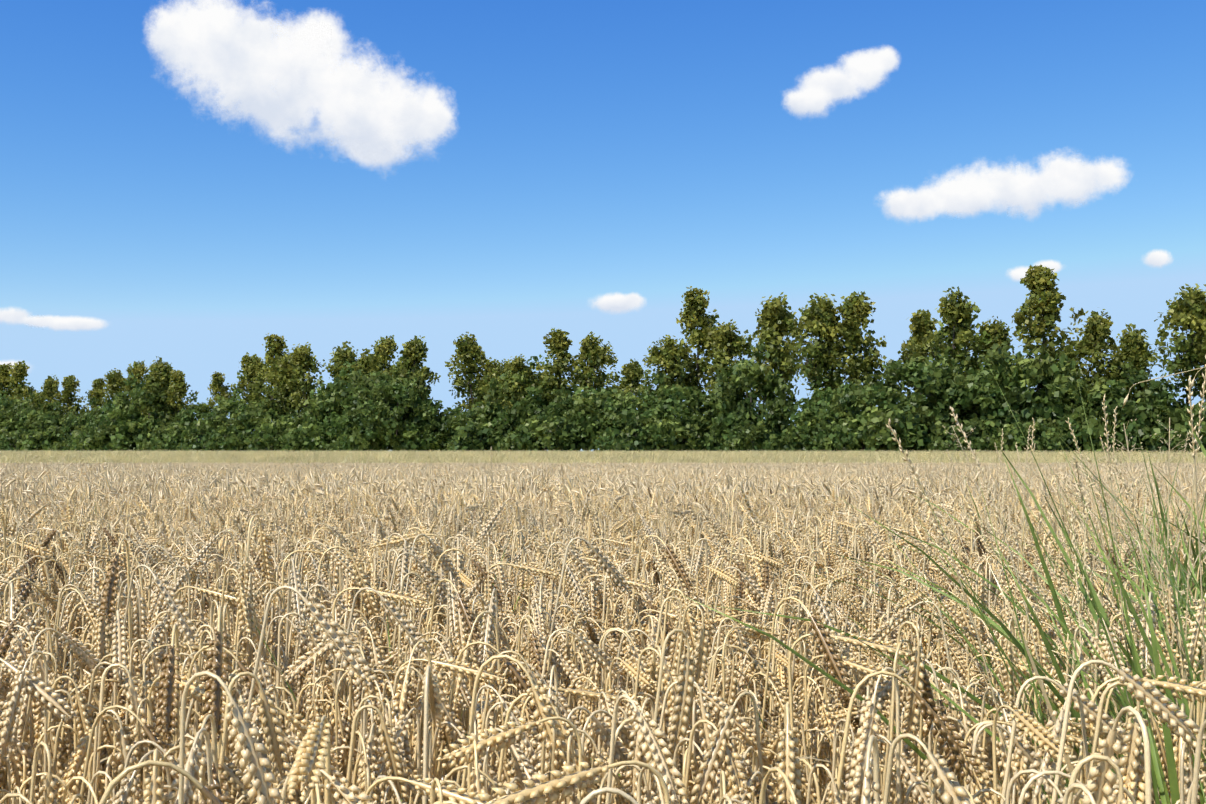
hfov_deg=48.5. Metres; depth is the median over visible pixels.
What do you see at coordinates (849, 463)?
wheat
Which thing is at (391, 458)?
verge
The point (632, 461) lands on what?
verge
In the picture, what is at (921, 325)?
tree
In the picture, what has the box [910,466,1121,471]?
wheat
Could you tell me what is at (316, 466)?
wheat
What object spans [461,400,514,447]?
broadleaf
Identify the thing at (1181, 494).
wheat
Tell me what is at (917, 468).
wheat
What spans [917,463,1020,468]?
wheat
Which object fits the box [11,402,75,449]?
broadleaf
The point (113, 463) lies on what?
wheat
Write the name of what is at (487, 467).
wheat
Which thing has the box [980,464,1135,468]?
wheat
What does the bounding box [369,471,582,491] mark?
wheat
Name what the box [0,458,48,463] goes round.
verge
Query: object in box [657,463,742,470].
wheat
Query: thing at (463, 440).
shrub
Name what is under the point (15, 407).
broadleaf
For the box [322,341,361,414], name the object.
tree
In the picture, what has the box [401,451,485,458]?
verge
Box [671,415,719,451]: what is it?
shrub
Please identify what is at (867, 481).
wheat
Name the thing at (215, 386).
tree
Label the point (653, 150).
sky
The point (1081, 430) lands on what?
shrub
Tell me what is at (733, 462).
wheat
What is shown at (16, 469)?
wheat
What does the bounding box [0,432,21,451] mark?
shrub
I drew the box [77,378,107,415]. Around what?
tree
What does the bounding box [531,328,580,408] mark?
tree
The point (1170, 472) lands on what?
wheat
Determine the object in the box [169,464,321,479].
wheat
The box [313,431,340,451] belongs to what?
shrub
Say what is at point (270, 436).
shrub
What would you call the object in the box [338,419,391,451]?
shrub
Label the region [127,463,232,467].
wheat
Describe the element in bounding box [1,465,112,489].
wheat
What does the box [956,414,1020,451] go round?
shrub
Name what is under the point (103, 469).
wheat
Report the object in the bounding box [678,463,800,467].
wheat
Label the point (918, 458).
verge
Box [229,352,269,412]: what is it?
tree
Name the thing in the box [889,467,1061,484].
wheat
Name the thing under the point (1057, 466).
wheat
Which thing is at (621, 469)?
wheat
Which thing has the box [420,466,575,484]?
wheat
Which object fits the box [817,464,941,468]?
wheat
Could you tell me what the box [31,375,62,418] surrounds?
tree
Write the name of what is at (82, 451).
verge
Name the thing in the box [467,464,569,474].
wheat
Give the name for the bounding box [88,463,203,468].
wheat
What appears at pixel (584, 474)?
wheat
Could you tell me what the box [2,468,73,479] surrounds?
wheat
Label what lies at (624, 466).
wheat
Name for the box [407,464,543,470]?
wheat
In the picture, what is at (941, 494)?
wheat
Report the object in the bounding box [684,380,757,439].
broadleaf
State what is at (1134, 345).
tree
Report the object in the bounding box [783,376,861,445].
broadleaf
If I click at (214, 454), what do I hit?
verge
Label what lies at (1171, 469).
wheat
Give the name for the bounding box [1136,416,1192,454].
shrub
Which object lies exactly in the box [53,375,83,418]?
tree
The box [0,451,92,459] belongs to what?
verge
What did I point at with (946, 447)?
shrub
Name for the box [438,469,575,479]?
wheat
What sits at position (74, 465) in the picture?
wheat
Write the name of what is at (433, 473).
wheat
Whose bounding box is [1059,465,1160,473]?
wheat
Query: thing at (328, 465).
wheat
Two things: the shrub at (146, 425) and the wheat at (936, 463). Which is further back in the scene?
the shrub at (146, 425)
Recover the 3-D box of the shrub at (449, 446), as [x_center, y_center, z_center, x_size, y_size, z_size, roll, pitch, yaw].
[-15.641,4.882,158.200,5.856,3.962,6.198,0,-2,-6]
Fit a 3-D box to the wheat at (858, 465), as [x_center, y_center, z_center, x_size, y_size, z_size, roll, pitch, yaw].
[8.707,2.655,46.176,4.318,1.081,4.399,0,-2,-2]
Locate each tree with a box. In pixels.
[0,363,14,400]
[1,360,35,404]
[18,390,44,423]
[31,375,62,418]
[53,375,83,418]
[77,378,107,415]
[98,368,131,405]
[124,360,148,409]
[136,356,173,419]
[140,371,156,419]
[165,369,198,423]
[196,371,231,418]
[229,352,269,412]
[248,333,293,408]
[253,354,312,420]
[276,342,323,415]
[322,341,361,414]
[346,348,374,394]
[369,335,397,390]
[390,335,440,417]
[445,332,488,412]
[463,357,500,410]
[481,359,514,406]
[496,354,538,419]
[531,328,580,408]
[557,331,623,450]
[615,358,646,409]
[633,335,690,415]
[656,286,722,407]
[698,319,751,403]
[741,292,806,402]
[777,293,856,398]
[823,291,888,390]
[897,309,943,403]
[907,286,991,397]
[958,316,1013,393]
[1011,265,1087,387]
[1065,309,1126,388]
[1106,323,1168,405]
[1144,283,1205,403]
[1191,363,1205,402]
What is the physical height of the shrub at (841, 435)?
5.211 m
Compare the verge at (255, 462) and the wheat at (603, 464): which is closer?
the wheat at (603, 464)
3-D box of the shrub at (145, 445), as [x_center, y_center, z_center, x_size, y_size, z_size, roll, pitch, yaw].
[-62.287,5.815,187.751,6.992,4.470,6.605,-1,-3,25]
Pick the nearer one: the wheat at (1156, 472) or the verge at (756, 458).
the wheat at (1156, 472)
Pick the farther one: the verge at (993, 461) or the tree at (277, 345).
the tree at (277, 345)
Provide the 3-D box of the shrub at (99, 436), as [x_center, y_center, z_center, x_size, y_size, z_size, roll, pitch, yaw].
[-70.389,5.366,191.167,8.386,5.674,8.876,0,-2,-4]
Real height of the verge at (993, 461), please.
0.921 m
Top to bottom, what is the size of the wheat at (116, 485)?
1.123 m
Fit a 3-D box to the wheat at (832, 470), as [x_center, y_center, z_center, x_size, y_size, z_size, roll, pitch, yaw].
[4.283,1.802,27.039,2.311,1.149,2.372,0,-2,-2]
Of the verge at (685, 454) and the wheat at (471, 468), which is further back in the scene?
the verge at (685, 454)
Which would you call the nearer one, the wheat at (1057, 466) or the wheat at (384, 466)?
the wheat at (1057, 466)
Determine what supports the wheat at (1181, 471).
on the terrain
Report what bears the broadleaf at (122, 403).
on the terrain
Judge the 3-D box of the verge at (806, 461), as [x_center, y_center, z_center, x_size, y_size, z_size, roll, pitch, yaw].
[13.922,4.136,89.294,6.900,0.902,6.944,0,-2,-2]
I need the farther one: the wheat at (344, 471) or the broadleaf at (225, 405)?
the broadleaf at (225, 405)
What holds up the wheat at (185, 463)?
on the terrain
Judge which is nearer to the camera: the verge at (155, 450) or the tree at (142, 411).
the verge at (155, 450)
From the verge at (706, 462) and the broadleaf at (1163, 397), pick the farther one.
the broadleaf at (1163, 397)
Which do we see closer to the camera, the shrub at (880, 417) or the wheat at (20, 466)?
the wheat at (20, 466)
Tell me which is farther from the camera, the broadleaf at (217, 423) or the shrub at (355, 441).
the broadleaf at (217, 423)
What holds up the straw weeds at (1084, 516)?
on the terrain
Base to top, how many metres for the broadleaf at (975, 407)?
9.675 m
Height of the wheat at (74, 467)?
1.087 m
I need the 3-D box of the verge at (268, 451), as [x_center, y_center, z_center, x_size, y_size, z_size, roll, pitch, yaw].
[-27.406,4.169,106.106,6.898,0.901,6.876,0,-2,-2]
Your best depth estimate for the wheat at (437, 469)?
28.87 m
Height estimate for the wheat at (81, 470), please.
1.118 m
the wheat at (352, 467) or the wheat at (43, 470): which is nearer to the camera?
the wheat at (43, 470)
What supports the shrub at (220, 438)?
on the terrain
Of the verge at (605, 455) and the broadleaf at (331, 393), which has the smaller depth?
the verge at (605, 455)
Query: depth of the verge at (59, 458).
91.99 m
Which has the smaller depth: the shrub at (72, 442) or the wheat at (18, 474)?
the wheat at (18, 474)
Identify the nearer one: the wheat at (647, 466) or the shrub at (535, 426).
the wheat at (647, 466)
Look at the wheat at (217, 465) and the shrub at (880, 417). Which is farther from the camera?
the shrub at (880, 417)
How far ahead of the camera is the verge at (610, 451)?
105.87 m
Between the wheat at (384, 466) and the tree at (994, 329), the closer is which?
the wheat at (384, 466)
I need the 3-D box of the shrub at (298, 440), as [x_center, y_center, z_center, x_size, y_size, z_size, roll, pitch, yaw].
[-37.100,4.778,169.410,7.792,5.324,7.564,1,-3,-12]
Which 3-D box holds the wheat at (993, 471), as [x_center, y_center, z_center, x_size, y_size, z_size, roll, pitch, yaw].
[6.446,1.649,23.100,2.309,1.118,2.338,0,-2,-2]
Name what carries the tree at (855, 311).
on the terrain
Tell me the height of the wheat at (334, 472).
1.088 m
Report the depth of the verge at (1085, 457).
94.54 m
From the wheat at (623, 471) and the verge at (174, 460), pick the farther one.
the verge at (174, 460)
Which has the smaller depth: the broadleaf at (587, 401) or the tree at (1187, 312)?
the tree at (1187, 312)
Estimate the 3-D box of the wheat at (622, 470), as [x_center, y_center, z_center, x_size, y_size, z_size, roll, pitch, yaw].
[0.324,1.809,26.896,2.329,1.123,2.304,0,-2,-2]
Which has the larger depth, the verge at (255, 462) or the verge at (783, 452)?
the verge at (783, 452)
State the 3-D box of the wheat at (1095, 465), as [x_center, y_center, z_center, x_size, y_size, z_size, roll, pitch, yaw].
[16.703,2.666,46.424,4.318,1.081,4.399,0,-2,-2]
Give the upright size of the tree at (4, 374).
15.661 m
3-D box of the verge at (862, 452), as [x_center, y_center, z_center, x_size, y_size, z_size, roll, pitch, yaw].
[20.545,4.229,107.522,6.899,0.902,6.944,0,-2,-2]
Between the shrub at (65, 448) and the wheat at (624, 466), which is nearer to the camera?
the wheat at (624, 466)
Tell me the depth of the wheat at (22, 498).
9.56 m
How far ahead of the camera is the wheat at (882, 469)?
31.26 m
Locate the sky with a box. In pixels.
[0,0,1205,451]
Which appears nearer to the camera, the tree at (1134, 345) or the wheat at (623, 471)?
the wheat at (623, 471)
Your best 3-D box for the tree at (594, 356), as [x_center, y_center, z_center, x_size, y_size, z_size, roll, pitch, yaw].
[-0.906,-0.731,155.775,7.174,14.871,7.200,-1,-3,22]
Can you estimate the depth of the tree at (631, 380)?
153.94 m
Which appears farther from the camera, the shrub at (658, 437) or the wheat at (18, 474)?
the shrub at (658, 437)
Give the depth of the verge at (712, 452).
105.71 m
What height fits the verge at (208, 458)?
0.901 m
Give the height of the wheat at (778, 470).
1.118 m
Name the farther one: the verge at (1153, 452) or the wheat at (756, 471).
the verge at (1153, 452)
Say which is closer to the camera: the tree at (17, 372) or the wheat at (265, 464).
the wheat at (265, 464)
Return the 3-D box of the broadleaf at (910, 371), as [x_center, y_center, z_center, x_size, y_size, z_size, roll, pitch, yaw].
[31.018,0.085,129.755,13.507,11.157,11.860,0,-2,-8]
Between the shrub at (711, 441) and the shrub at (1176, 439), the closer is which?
the shrub at (1176, 439)
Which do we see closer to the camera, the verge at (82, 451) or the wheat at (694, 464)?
the wheat at (694, 464)
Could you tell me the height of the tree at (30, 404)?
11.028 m
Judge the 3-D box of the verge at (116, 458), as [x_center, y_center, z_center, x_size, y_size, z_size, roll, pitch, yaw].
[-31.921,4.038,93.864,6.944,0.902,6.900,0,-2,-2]
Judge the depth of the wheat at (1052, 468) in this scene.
27.32 m
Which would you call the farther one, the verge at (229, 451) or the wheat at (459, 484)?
the verge at (229, 451)
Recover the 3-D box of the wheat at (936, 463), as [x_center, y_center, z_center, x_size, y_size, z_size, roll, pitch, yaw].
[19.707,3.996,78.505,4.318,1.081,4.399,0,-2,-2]
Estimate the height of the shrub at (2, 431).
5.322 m
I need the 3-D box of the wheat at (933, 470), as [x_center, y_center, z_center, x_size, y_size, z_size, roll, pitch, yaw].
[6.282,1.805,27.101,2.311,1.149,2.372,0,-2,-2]
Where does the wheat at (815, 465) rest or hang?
on the terrain
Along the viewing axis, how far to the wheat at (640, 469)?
29.82 m
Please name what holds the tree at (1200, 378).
on the terrain
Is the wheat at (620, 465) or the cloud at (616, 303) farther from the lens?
the cloud at (616, 303)
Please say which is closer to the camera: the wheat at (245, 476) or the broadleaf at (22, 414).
the wheat at (245, 476)
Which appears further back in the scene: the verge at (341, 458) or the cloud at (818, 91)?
the cloud at (818, 91)
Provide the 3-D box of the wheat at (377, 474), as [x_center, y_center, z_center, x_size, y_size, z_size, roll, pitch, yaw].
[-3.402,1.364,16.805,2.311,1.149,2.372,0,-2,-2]
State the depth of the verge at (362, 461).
87.75 m
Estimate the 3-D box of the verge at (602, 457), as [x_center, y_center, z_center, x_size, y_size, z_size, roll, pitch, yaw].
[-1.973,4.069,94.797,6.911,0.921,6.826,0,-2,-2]
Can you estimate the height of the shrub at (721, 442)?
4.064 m
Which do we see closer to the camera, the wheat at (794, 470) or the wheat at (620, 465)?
the wheat at (794, 470)
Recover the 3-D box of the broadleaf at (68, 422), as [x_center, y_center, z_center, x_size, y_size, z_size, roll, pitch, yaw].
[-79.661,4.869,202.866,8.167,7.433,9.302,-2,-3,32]
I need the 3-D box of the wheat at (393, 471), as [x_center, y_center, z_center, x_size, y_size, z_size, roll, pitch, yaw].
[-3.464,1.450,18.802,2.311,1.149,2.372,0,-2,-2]
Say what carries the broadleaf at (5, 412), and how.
on the terrain
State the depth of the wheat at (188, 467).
30.60 m
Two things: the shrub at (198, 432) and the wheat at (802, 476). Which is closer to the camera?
the wheat at (802, 476)
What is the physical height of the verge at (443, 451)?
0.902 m
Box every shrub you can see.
[0,427,21,447]
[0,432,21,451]
[20,426,72,450]
[44,437,70,451]
[59,432,72,450]
[70,423,92,447]
[70,425,109,450]
[77,421,135,451]
[108,414,174,451]
[135,429,162,450]
[150,422,199,451]
[168,421,209,451]
[205,423,251,451]
[245,414,303,451]
[275,429,296,449]
[278,419,330,450]
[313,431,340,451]
[323,437,340,451]
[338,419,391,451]
[389,412,448,451]
[446,441,483,450]
[448,414,503,451]
[484,435,503,450]
[494,425,543,451]
[510,411,576,451]
[594,408,665,451]
[595,435,625,451]
[627,414,701,452]
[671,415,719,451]
[695,420,730,451]
[715,424,759,451]
[723,420,782,451]
[772,428,805,452]
[780,415,841,452]
[804,420,861,451]
[828,412,897,451]
[848,398,936,451]
[890,402,970,452]
[923,424,971,451]
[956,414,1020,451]
[994,417,1056,452]
[1026,427,1074,453]
[1058,401,1134,452]
[1095,397,1185,452]
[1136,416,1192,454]
[1163,404,1205,453]
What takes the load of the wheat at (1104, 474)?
on the terrain
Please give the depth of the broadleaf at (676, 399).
142.30 m
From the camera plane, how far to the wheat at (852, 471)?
25.08 m
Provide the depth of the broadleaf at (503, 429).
154.80 m
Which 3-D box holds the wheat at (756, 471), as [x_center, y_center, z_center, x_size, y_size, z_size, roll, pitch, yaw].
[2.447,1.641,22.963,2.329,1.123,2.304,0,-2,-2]
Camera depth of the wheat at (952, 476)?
19.18 m
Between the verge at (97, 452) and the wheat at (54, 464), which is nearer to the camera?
the wheat at (54, 464)
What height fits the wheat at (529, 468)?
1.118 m
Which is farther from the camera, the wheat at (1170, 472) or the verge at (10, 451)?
the verge at (10, 451)
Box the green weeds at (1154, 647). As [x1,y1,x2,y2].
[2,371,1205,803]
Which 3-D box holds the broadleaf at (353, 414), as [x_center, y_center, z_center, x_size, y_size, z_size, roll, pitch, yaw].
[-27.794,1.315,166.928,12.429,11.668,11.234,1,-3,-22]
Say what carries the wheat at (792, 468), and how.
on the terrain
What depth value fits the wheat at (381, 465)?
41.80 m
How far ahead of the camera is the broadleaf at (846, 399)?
130.04 m
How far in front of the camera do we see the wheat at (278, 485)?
12.87 m
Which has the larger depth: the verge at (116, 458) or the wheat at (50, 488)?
the verge at (116, 458)
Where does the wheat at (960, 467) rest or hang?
on the terrain
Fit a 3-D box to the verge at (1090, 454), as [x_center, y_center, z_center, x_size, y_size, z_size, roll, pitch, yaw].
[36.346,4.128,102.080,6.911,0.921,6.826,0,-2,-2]
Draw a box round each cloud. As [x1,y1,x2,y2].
[0,308,105,330]
[0,361,26,367]
[147,0,454,177]
[593,293,642,312]
[784,47,898,114]
[882,149,1126,219]
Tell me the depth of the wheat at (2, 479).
15.18 m
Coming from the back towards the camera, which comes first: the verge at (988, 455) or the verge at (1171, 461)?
the verge at (988, 455)
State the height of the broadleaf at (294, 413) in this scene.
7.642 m
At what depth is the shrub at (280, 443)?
169.53 m
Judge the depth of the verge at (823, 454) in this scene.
99.94 m
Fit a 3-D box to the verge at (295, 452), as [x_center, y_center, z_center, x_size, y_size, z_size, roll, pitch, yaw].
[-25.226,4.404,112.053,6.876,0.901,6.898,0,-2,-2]
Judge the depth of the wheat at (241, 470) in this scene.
26.71 m
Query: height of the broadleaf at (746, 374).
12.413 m
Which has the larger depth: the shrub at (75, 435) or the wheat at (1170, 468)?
the shrub at (75, 435)
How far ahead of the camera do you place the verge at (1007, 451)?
106.75 m
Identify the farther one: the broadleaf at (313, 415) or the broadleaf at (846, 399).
the broadleaf at (313, 415)
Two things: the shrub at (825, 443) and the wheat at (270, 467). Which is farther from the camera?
the shrub at (825, 443)
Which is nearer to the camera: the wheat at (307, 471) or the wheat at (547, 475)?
the wheat at (547, 475)
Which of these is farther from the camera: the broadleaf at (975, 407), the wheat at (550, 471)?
the broadleaf at (975, 407)
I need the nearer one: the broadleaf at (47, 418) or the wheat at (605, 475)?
the wheat at (605, 475)
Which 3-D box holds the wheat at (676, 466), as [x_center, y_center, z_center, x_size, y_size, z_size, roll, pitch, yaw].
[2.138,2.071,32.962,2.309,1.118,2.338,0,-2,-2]
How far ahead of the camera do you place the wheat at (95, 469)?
30.76 m
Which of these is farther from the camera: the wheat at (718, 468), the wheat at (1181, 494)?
the wheat at (718, 468)
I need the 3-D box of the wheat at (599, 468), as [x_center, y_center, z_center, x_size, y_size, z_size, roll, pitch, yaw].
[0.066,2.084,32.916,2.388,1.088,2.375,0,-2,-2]
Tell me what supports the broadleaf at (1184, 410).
on the terrain
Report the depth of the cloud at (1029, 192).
4070.28 m
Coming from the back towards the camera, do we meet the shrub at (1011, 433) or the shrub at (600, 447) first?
the shrub at (600, 447)
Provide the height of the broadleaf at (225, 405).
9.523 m
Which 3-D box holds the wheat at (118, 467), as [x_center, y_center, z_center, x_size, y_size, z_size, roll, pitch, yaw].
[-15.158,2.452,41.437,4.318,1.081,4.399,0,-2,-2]
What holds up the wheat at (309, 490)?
on the terrain
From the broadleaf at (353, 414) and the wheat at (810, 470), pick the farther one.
the broadleaf at (353, 414)
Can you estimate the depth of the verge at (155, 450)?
104.24 m
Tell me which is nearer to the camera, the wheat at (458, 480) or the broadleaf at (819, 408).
the wheat at (458, 480)
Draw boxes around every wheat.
[0,461,82,463]
[0,465,36,474]
[0,466,50,490]
[0,468,115,515]
[0,469,185,501]
[0,476,1205,717]
[0,484,44,514]
[0,498,1205,803]
[1,464,155,483]
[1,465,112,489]
[2,465,148,470]
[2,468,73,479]
[3,464,75,473]
[3,466,103,471]
[5,465,104,476]
[5,465,141,475]
[6,464,96,468]
[6,466,197,472]
[7,463,107,465]
[7,465,49,469]
[15,471,238,493]
[19,464,106,473]
[26,464,137,471]
[27,465,193,481]
[28,464,125,467]
[33,472,363,525]
[44,464,190,468]
[52,464,175,475]
[56,463,172,466]
[67,461,147,464]
[67,462,147,465]
[70,465,265,488]
[76,465,250,470]
[82,463,225,477]
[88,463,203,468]
[91,464,201,473]
[101,463,199,465]
[118,469,386,501]
[120,466,256,476]
[125,464,296,484]
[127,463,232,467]
[136,464,293,469]
[153,461,220,463]
[154,464,223,470]
[157,463,256,466]
[164,467,277,474]
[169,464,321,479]
[177,464,312,469]
[189,462,282,466]
[189,463,294,473]
[194,466,403,496]
[199,465,378,473]
[210,461,276,463]
[210,462,300,465]
[212,467,342,477]
[221,463,335,468]
[240,465,422,487]
[241,466,359,475]
[260,464,371,473]
[262,462,361,466]
[267,464,428,469]
[277,464,435,483]
[282,464,385,473]
[283,463,373,466]
[301,462,392,465]
[308,464,438,469]
[309,472,599,512]
[312,464,449,478]
[320,465,458,478]
[329,463,440,468]
[352,466,468,476]
[357,463,466,466]
[358,466,585,503]
[362,463,461,467]
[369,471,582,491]
[379,463,478,473]
[391,466,562,472]
[404,463,488,469]
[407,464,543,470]
[408,471,580,487]
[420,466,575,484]
[422,461,494,463]
[423,464,556,469]
[437,464,552,468]
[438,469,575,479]
[442,465,572,476]
[446,463,566,467]
[461,463,571,476]
[463,463,563,466]
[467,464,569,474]
[474,467,573,474]
[487,464,567,472]
[555,475,850,522]
[562,463,665,466]
[563,463,691,469]
[566,462,656,465]
[567,461,631,464]
[568,463,662,467]
[569,464,707,469]
[569,468,762,494]
[570,463,673,468]
[571,465,652,470]
[571,466,802,499]
[572,462,648,465]
[572,464,669,475]
[572,467,715,483]
[573,465,745,471]
[575,464,686,478]
[576,463,654,470]
[576,465,656,473]
[576,466,706,479]
[577,466,678,475]
[579,465,726,470]
[583,468,737,487]
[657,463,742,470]
[658,464,731,470]
[661,462,738,465]
[670,463,766,466]
[670,464,756,472]
[674,463,768,476]
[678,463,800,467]
[679,463,779,467]
[689,464,819,468]
[689,465,808,477]
[690,465,789,477]
[704,461,771,463]
[708,466,857,483]
[709,466,834,480]
[715,464,852,469]
[733,465,907,487]
[740,462,827,465]
[741,464,868,470]
[752,465,928,472]
[754,463,822,466]
[755,471,952,494]
[757,464,848,473]
[764,466,831,470]
[772,464,865,475]
[773,461,835,463]
[775,466,1022,501]
[776,463,856,466]
[786,463,899,467]
[790,466,899,475]
[804,464,921,467]
[805,468,1118,514]
[806,462,876,464]
[806,465,920,477]
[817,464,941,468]
[829,462,918,471]
[833,466,961,479]
[835,461,902,463]
[850,464,974,470]
[851,464,1009,483]
[855,464,937,473]
[857,463,966,467]
[864,464,969,473]
[883,465,1013,469]
[884,463,982,467]
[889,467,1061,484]
[890,465,1008,476]
[908,461,965,463]
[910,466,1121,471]
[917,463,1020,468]
[919,465,1045,476]
[920,465,1145,493]
[926,465,997,471]
[934,463,1032,465]
[935,464,1034,472]
[937,464,1087,467]
[944,464,1101,480]
[950,463,1056,466]
[960,465,1069,473]
[973,467,1205,498]
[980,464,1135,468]
[989,468,1151,483]
[990,463,1108,467]
[1001,464,1082,471]
[1003,465,1106,474]
[1016,465,1127,471]
[1021,464,1157,468]
[1028,467,1165,476]
[1031,465,1205,485]
[1034,465,1192,470]
[1046,474,1205,509]
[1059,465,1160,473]
[1061,465,1203,480]
[1064,464,1201,468]
[1082,468,1205,489]
[1093,464,1204,474]
[1114,464,1181,467]
[1114,464,1205,471]
[1119,464,1200,469]
[1121,467,1203,480]
[1125,484,1205,509]
[1137,468,1200,474]
[1170,479,1205,491]
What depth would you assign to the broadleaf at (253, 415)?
177.41 m
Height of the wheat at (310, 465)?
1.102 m
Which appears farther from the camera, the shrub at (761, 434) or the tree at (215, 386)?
the tree at (215, 386)
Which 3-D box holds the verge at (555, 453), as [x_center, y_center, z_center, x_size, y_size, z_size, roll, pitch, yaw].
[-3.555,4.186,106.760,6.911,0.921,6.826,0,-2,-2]
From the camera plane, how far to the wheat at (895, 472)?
23.32 m
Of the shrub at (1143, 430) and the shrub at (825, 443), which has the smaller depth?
the shrub at (1143, 430)
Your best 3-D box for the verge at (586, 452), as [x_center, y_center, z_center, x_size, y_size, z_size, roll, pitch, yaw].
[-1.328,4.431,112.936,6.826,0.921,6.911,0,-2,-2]
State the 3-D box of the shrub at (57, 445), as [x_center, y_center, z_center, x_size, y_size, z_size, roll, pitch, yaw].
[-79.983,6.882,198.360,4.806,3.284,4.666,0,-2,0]
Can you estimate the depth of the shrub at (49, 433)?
198.64 m
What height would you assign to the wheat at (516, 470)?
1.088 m
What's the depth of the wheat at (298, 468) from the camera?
29.49 m
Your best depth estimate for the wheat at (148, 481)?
14.77 m
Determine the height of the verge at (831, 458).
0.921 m
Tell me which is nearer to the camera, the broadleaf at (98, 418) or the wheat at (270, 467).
the wheat at (270, 467)
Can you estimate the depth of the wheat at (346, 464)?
61.63 m
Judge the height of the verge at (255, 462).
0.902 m
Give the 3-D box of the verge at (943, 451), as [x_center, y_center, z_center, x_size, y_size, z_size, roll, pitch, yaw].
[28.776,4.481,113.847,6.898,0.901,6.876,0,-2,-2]
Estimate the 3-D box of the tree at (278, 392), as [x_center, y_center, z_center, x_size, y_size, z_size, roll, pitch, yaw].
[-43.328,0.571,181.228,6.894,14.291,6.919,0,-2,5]
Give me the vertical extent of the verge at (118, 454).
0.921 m
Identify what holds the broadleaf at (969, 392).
on the terrain
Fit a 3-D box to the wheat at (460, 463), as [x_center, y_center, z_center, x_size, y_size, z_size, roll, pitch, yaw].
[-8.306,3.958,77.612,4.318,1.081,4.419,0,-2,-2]
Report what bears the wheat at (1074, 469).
on the terrain
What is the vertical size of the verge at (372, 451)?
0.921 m
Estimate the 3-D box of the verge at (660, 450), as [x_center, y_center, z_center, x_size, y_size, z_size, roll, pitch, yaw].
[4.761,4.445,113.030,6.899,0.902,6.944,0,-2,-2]
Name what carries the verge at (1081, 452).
on the terrain
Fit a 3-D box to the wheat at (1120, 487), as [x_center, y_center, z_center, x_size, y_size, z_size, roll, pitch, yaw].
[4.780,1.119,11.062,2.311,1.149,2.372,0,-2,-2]
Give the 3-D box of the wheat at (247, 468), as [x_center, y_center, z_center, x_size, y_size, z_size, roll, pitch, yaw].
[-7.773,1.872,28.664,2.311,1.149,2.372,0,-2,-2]
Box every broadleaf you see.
[0,390,42,431]
[0,400,18,425]
[5,392,60,433]
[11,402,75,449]
[49,409,81,441]
[71,396,106,430]
[85,399,125,427]
[99,373,187,442]
[100,402,144,439]
[168,392,211,444]
[198,389,261,434]
[201,419,230,428]
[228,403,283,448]
[264,405,302,433]
[287,412,330,427]
[302,387,354,441]
[310,361,400,439]
[333,366,415,450]
[358,370,440,448]
[404,391,462,450]
[444,409,486,445]
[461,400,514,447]
[483,354,560,444]
[497,368,595,438]
[540,385,597,450]
[561,385,636,450]
[595,385,675,437]
[626,372,713,450]
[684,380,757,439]
[704,343,798,448]
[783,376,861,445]
[827,378,899,449]
[861,347,977,433]
[926,359,989,426]
[935,337,1055,441]
[979,346,1092,439]
[1039,376,1125,449]
[1078,356,1191,448]
[1159,400,1205,446]
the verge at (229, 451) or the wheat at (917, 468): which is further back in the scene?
the verge at (229, 451)
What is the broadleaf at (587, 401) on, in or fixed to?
on the terrain
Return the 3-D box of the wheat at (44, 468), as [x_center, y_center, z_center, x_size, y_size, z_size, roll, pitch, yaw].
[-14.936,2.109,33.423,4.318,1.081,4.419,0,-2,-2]
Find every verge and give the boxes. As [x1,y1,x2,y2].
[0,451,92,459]
[0,454,33,461]
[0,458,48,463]
[1,449,75,456]
[2,454,120,462]
[17,457,137,463]
[38,449,121,453]
[53,449,135,455]
[70,450,171,460]
[93,453,196,462]
[118,457,227,463]
[130,449,219,455]
[148,450,249,459]
[179,454,281,462]
[189,450,256,453]
[207,449,297,455]
[208,458,320,463]
[236,451,332,459]
[263,450,343,454]
[264,453,367,462]
[291,449,373,455]
[306,458,415,463]
[317,451,410,458]
[336,449,408,453]
[356,453,448,462]
[365,449,446,455]
[396,458,497,463]
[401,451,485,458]
[412,449,479,453]
[440,449,525,455]
[442,454,539,462]
[479,449,552,453]
[483,450,570,461]
[519,449,597,456]
[532,454,623,462]
[557,449,623,453]
[563,450,649,459]
[585,458,683,463]
[597,449,673,455]
[617,454,707,462]
[622,449,697,454]
[643,450,731,459]
[673,449,751,456]
[674,458,773,463]
[693,450,764,453]
[696,453,796,462]
[723,451,813,461]
[746,449,828,455]
[762,458,860,463]
[769,450,841,454]
[782,453,879,462]
[802,451,892,459]
[816,449,900,456]
[835,450,911,453]
[848,458,950,463]
[866,453,966,462]
[871,450,972,458]
[888,450,981,455]
[909,450,980,453]
[936,457,1045,462]
[950,454,1051,462]
[963,450,1051,458]
[967,449,1058,455]
[1023,458,1140,463]
[1032,454,1138,461]
[1034,450,1121,455]
[1035,451,1135,459]
[1103,458,1205,463]
[1106,451,1204,459]
[1111,453,1205,463]
[1114,449,1202,455]
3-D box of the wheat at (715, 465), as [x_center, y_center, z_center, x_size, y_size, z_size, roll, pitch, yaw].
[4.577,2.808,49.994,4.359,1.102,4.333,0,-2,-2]
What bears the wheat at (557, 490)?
on the terrain
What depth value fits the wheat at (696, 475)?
16.95 m
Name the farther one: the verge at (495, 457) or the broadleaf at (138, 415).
the broadleaf at (138, 415)
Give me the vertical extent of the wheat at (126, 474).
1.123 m
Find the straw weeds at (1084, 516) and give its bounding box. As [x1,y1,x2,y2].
[0,354,1205,802]
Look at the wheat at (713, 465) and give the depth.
54.43 m

